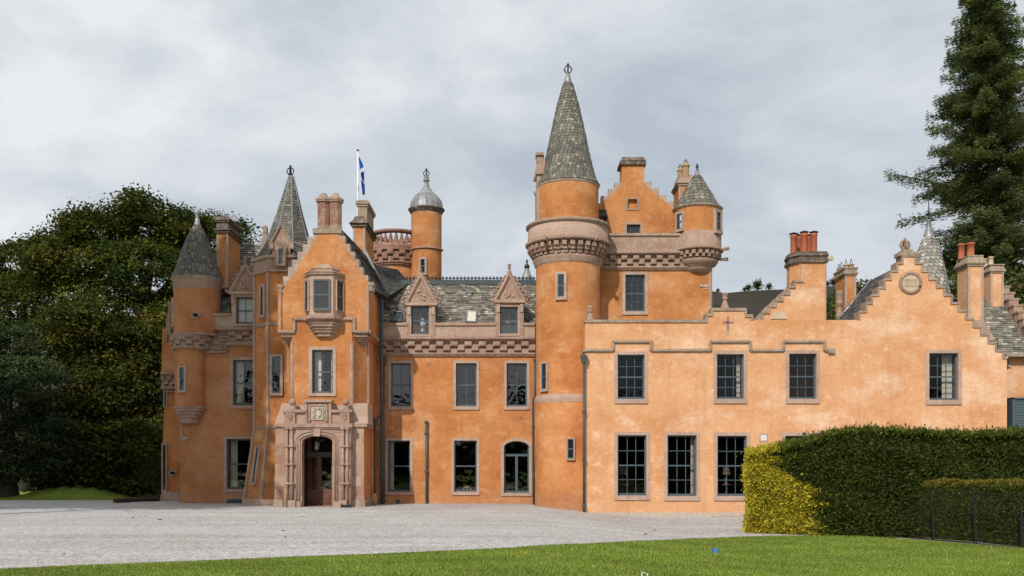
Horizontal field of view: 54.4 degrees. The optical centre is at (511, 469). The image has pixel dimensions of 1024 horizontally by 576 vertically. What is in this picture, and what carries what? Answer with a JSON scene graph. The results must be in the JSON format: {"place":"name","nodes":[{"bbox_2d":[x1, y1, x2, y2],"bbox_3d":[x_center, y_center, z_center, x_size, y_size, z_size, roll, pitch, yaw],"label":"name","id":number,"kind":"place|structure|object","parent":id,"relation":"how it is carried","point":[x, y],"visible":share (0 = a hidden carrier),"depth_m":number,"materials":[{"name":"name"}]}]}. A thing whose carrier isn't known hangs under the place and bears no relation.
{"place":"outdoors","nodes":[
{"label":"outdoors","id":0,"kind":"place"},
{"bbox_2d":[0,485,158,499],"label":"lawn","id":1,"kind":"structure","parent":0,"point":[22,493],"depth_m":55.64,"materials":[{"name":"green plant"}]},
{"bbox_2d":[0,232,100,490],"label":"beech tree","id":2,"kind":"object","parent":1,"relation":"on","point":[9,301],"visible":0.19,"depth_m":70.73,"materials":[{"name":"green plant"}]},
{"bbox_2d":[0,314,109,497],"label":"yew tree","id":3,"kind":"object","parent":1,"relation":"on","point":[28,366],"visible":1,"depth_m":56.78,"materials":[{"name":"green plant"}]},
{"bbox_2d":[0,182,262,495],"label":"beech tree","id":4,"kind":"object","parent":1,"relation":"on","point":[126,355],"visible":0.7,"depth_m":63.14,"materials":[{"name":"green plant"}]},
{"bbox_2d":[129,453,160,496],"bbox_3d":[-20.470,0.373,57.522,3.444,2.681,2.988,0,0,18],"label":"shrub","id":5,"kind":"object","parent":1,"relation":"on","point":[153,477],"visible":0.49,"depth_m":56.98,"materials":[{"name":"green plant"}]},
{"bbox_2d":[0,286,950,452],"bbox_3d":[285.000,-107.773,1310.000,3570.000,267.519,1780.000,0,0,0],"label":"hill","id":6,"kind":"structure","parent":0,"point":[755,303],"depth_m":1010.92,"materials":[{"name":"green plant"}]},
{"bbox_2d":[750,278,765,290],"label":"hill tree","id":7,"kind":"object","parent":6,"relation":"on","point":[757,285],"visible":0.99,"depth_m":1248.12,"materials":[{"name":"green plant"}]},
{"bbox_2d":[764,282,774,289],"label":"hill tree","id":8,"kind":"object","parent":6,"relation":"on","point":[769,286],"visible":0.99,"depth_m":1249.17,"materials":[{"name":"green plant"}]},
{"bbox_2d":[829,277,835,285],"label":"hill tree","id":9,"kind":"object","parent":6,"relation":"on","point":[832,282],"visible":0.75,"depth_m":1249.94,"materials":[{"name":"green plant"}]},
{"bbox_2d":[0,500,1017,568],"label":"gravel","id":10,"kind":"structure","parent":0,"point":[38,533],"depth_m":28.24,"materials":[{"name":"grey gravel"}]},
{"bbox_2d":[113,496,160,502],"bbox_3d":[-18.689,1.532,50.995,0.208,0.276,4.528,0,0,21],"label":"timber edging","id":11,"kind":"object","parent":10,"relation":"on","point":[130,499],"visible":0.66,"depth_m":50.14,"materials":[{"name":"brown wood"}]},
{"bbox_2d":[340,503,351,507],"bbox_3d":[-7.165,1.560,43.000,0.480,0.180,0.200,0,0,0],"label":"boot scraper","id":12,"kind":"object","parent":10,"relation":"on","point":[345,506],"visible":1,"depth_m":42.95,"materials":[{"name":"black metal"}]},
{"bbox_2d":[370,493,376,504],"bbox_3d":[-6.391,1.380,45.900,0.380,0.580,0.380,0,0,0],"label":"clay jar","id":13,"kind":"object","parent":10,"relation":"on","point":[373,496],"visible":0.84,"depth_m":45.76,"materials":[{"name":"brown ceramic"}]},
{"bbox_2d":[736,422,1023,537],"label":"yew hedge","id":14,"kind":"object","parent":10,"relation":"on","point":[905,456],"visible":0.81,"depth_m":30.02,"materials":[{"name":"green plant"}]},
{"bbox_2d":[0,0,1023,316],"label":"sky","id":15,"kind":"structure","parent":0,"point":[793,114],"materials":[{"name":"grey"}]},
{"bbox_2d":[0,535,1023,575],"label":"lawn","id":16,"kind":"structure","parent":0,"point":[849,560],"depth_m":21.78,"materials":[{"name":"green plant"}]},
{"bbox_2d":[1,535,1017,568],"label":"grass edge","id":17,"kind":"object","parent":16,"relation":"on","point":[585,543],"depth_m":24.31,"materials":[{"name":"green plant"}]},
{"bbox_2d":[619,467,626,483],"bbox_3d":[4.957,0.292,44.700,0.484,0.760,0.484,0,0,0],"label":"table lamp","id":18,"kind":"object","parent":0,"point":[622,471],"visible":0.84,"depth_m":44.55,"materials":[{"name":"brown"}]},
{"bbox_2d":[721,467,730,483],"bbox_3d":[9.624,0.292,44.800,0.462,0.760,0.462,0,0,0],"label":"table lamp","id":19,"kind":"object","parent":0,"point":[723,472],"visible":0.76,"depth_m":44.67,"materials":[{"name":"brown"}]},
{"bbox_2d":[878,536,1021,547],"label":"soil","id":20,"kind":"structure","parent":0,"point":[955,541],"depth_m":27.98,"materials":[{"name":"brown soil"}]},
{"bbox_2d":[896,490,1023,547],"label":"wire fence","id":21,"kind":"object","parent":20,"relation":"on","point":[1000,503],"visible":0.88,"depth_m":27.42,"materials":[{"name":"black metal"}]},
{"bbox_2d":[905,476,1023,546],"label":"hedge","id":22,"kind":"object","parent":20,"relation":"on","point":[1013,488],"visible":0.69,"depth_m":28.26,"materials":[{"name":"green plant"}]},
{"bbox_3d":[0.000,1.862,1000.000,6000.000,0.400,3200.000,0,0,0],"label":"ground","id":23,"kind":"structure","parent":0,"visible":0},
{"bbox_2d":[160,63,1023,516],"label":"castle","id":24,"kind":"structure","parent":23,"relation":"on","point":[300,367],"depth_m":45.60,"materials":[{"name":"orange stone"}]},
{"bbox_2d":[161,443,167,491],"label":"window","id":25,"kind":"structure","parent":24,"relation":"in","point":[164,446],"depth_m":51.93,"materials":[{"name":"beige stone"}]},
{"bbox_2d":[163,389,167,406],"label":"window","id":26,"kind":"structure","parent":24,"relation":"in","point":[165,394],"depth_m":51.93,"materials":[{"name":"beige stone"}]},
{"bbox_2d":[171,297,173,327],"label":"window","id":27,"kind":"structure","parent":24,"relation":"in","point":[172,298],"depth_m":48.16,"materials":[{"name":"beige stone"}]},
{"bbox_2d":[177,365,186,392],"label":"window","id":28,"kind":"structure","parent":24,"relation":"in","point":[182,369],"depth_m":47.65,"materials":[{"name":"beige stone"}]},
{"bbox_2d":[224,436,251,491],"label":"window","id":29,"kind":"structure","parent":24,"relation":"in","point":[233,463],"depth_m":48.67,"materials":[{"name":"beige stone"}]},
{"bbox_2d":[230,357,252,408],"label":"window","id":30,"kind":"structure","parent":24,"relation":"in","point":[240,361],"depth_m":48.67,"materials":[{"name":"beige stone"}]},
{"bbox_2d":[233,295,252,325],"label":"window","id":31,"kind":"structure","parent":24,"relation":"in","point":[243,306],"depth_m":48.45,"materials":[{"name":"beige stone"}]},
{"bbox_2d":[250,446,260,484],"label":"window","id":32,"kind":"structure","parent":24,"relation":"in","point":[257,451],"depth_m":46.14,"materials":[{"name":"beige stone"}]},
{"bbox_2d":[258,284,265,317],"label":"window","id":33,"kind":"structure","parent":24,"relation":"in","point":[262,288],"depth_m":46.21,"materials":[{"name":"beige stone"}]},
{"bbox_2d":[269,354,282,395],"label":"window","id":34,"kind":"structure","parent":24,"relation":"in","point":[275,360],"depth_m":45.88,"materials":[{"name":"beige stone"}]},
{"bbox_2d":[275,246,286,266],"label":"window","id":35,"kind":"structure","parent":24,"relation":"in","point":[280,251],"depth_m":45.69,"materials":[{"name":"beige stone"}]},
{"bbox_2d":[304,280,309,311],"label":"window","id":36,"kind":"structure","parent":24,"relation":"in","point":[307,283],"depth_m":43.57,"materials":[{"name":"beige stone"}]},
{"bbox_2d":[307,454,331,505],"bbox_3d":[-8.707,0.517,44.890,1.299,2.382,0.160,0,0,0],"label":"door","id":37,"kind":"structure","parent":24,"relation":"in","point":[319,496],"depth_m":44.90,"materials":[{"name":"brown wood"}]},
{"bbox_2d":[313,279,329,309],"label":"window","id":38,"kind":"structure","parent":24,"relation":"in","point":[321,287],"depth_m":43.36,"materials":[{"name":"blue glass"}]},
{"bbox_2d":[309,347,335,395],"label":"window","id":39,"kind":"structure","parent":24,"relation":"in","point":[315,371],"depth_m":44.17,"materials":[{"name":"beige stone"}]},
{"bbox_2d":[335,280,343,311],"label":"window","id":40,"kind":"structure","parent":24,"relation":"in","point":[339,285],"depth_m":43.73,"materials":[{"name":"beige stone"}]},
{"bbox_2d":[357,149,358,215],"bbox_3d":[-7.663,-12.997,49.473,0.122,5.841,0.169,0,0,0],"label":"flagpole","id":41,"kind":"object","parent":24,"relation":"on","point":[357,177],"visible":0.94,"depth_m":49.47,"materials":[{"name":"white metal"}]},
{"bbox_2d":[359,157,364,194],"bbox_3d":[-7.460,-14.558,49.460,0.317,1.909,0.258,0,0,0],"label":"flag","id":42,"kind":"object","parent":41,"relation":"hanging from","point":[362,169],"visible":1,"depth_m":49.46,"materials":[{"name":"blue fabric"}]},
{"bbox_2d":[385,438,412,494],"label":"window","id":43,"kind":"structure","parent":24,"relation":"in","point":[389,442],"depth_m":47.86,"materials":[{"name":"beige stone"}]},
{"bbox_2d":[388,360,412,409],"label":"window","id":44,"kind":"structure","parent":24,"relation":"in","point":[390,362],"depth_m":47.86,"materials":[{"name":"beige stone"}]},
{"bbox_2d":[409,306,430,335],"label":"window","id":45,"kind":"structure","parent":24,"relation":"in","point":[429,307],"depth_m":47.83,"materials":[{"name":"beige stone"}]},
{"bbox_2d":[418,257,426,274],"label":"window","id":46,"kind":"structure","parent":24,"relation":"in","point":[422,260],"depth_m":55.58,"materials":[{"name":"beige stone"}]},
{"bbox_2d":[421,318,425,331],"bbox_3d":[-4.312,-7.012,48.250,0.320,0.680,0.312,0,0,0],"label":"white bust","id":47,"kind":"object","parent":24,"relation":"on","point":[423,324],"visible":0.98,"depth_m":48.17,"materials":[{"name":"white paint"}]},
{"bbox_2d":[451,438,479,494],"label":"window","id":48,"kind":"structure","parent":24,"relation":"in","point":[453,440],"depth_m":47.86,"materials":[{"name":"beige stone"}]},
{"bbox_2d":[453,360,478,409],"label":"window","id":49,"kind":"structure","parent":24,"relation":"in","point":[455,362],"depth_m":47.86,"materials":[{"name":"beige stone"}]},
{"bbox_2d":[498,304,519,335],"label":"window","id":50,"kind":"structure","parent":24,"relation":"in","point":[502,306],"depth_m":47.67,"materials":[{"name":"beige stone"}]},
{"bbox_2d":[501,438,531,495],"bbox_3d":[0.218,-0.112,48.038,1.506,2.801,0.405,0,0,0],"label":"window","id":51,"kind":"structure","parent":24,"relation":"in","point":[503,493],"depth_m":47.86,"materials":[{"name":"beige stone"}]},
{"bbox_2d":[504,360,529,409],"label":"window","id":52,"kind":"structure","parent":24,"relation":"in","point":[506,362],"depth_m":47.86,"materials":[{"name":"beige stone"}]},
{"bbox_2d":[535,191,538,220],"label":"window","id":53,"kind":"structure","parent":24,"relation":"in","point":[537,192],"depth_m":45.56,"materials":[{"name":"beige stone"}]},
{"bbox_2d":[539,361,548,391],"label":"window","id":54,"kind":"structure","parent":24,"relation":"in","point":[544,366],"depth_m":44.98,"materials":[{"name":"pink stone"}]},
{"bbox_2d":[555,271,566,299],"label":"window","id":55,"kind":"structure","parent":24,"relation":"in","point":[560,277],"depth_m":44.53,"materials":[{"name":"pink stone"}]},
{"bbox_2d":[566,438,574,459],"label":"window","id":56,"kind":"structure","parent":24,"relation":"in","point":[570,442],"depth_m":44.42,"materials":[{"name":"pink stone"}]},
{"bbox_2d":[614,351,647,403],"bbox_3d":[5.191,-4.004,43.538,1.454,2.270,0.405,0,0,0],"label":"window","id":57,"kind":"structure","parent":24,"relation":"in","point":[644,354],"depth_m":43.37,"materials":[{"name":"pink stone"}]},
{"bbox_2d":[614,432,649,499],"bbox_3d":[5.231,-0.144,43.538,1.535,2.967,0.405,0,0,0],"label":"window","id":58,"kind":"structure","parent":24,"relation":"in","point":[646,495],"depth_m":43.37,"materials":[{"name":"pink stone"}]},
{"bbox_2d":[624,222,642,232],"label":"window","id":59,"kind":"structure","parent":24,"relation":"in","point":[626,224],"depth_m":48.37,"materials":[{"name":"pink stone"}]},
{"bbox_2d":[622,272,647,314],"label":"window","id":60,"kind":"structure","parent":24,"relation":"in","point":[624,274],"depth_m":46.87,"materials":[{"name":"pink stone"}]},
{"bbox_2d":[674,211,684,232],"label":"window","id":61,"kind":"structure","parent":24,"relation":"in","point":[679,216],"depth_m":46.58,"materials":[{"name":"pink stone"}]},
{"bbox_2d":[664,432,699,500],"bbox_3d":[7.411,-0.133,43.623,1.547,2.990,0.577,0,0,0],"label":"window","id":62,"kind":"structure","parent":24,"relation":"in","point":[696,496],"depth_m":43.37,"materials":[{"name":"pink stone"}]},
{"bbox_2d":[713,208,722,234],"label":"window","id":63,"kind":"structure","parent":24,"relation":"in","point":[717,214],"depth_m":46.43,"materials":[{"name":"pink stone"}]},
{"bbox_2d":[714,351,746,403],"bbox_3d":[9.515,-4.016,43.623,1.454,2.293,0.577,0,0,0],"label":"window","id":64,"kind":"structure","parent":24,"relation":"in","point":[743,399],"depth_m":43.44,"materials":[{"name":"pink stone"}]},
{"bbox_2d":[714,432,749,500],"bbox_3d":[9.591,-0.121,43.538,1.559,2.967,0.405,0,0,0],"label":"window","id":65,"kind":"structure","parent":24,"relation":"in","point":[717,497],"depth_m":43.37,"materials":[{"name":"pink stone"}]},
{"bbox_2d":[782,432,805,440],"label":"window","id":66,"kind":"structure","parent":24,"relation":"in","point":[784,434],"depth_m":43.37,"materials":[{"name":"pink stone"}]},
{"bbox_2d":[786,350,819,403],"bbox_3d":[12.671,-4.027,43.538,1.466,2.316,0.405,0,0,0],"label":"window","id":67,"kind":"structure","parent":24,"relation":"in","point":[815,399],"depth_m":43.37,"materials":[{"name":"pink stone"}]},
{"bbox_2d":[926,350,961,404],"bbox_3d":[18.815,-4.016,43.623,1.547,2.386,0.577,0,0,0],"label":"window","id":68,"kind":"structure","parent":24,"relation":"in","point":[946,399],"depth_m":43.56,"materials":[{"name":"pink stone"}]},
{"bbox_2d":[826,276,871,319],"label":"bushy tree","id":69,"kind":"object","parent":23,"relation":"on","point":[831,305],"visible":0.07,"depth_m":75.60,"materials":[{"name":"green plant"}]},
{"bbox_2d":[883,0,1023,301],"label":"fir tree","id":70,"kind":"object","parent":23,"relation":"on","point":[985,102],"visible":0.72,"depth_m":61.26,"materials":[{"name":"green plant"}]},
{"bbox_2d":[947,258,1023,310],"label":"cypress tree","id":71,"kind":"object","parent":23,"relation":"on","point":[1017,287],"visible":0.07,"depth_m":56.94,"materials":[{"name":"green plant"}]}
]}

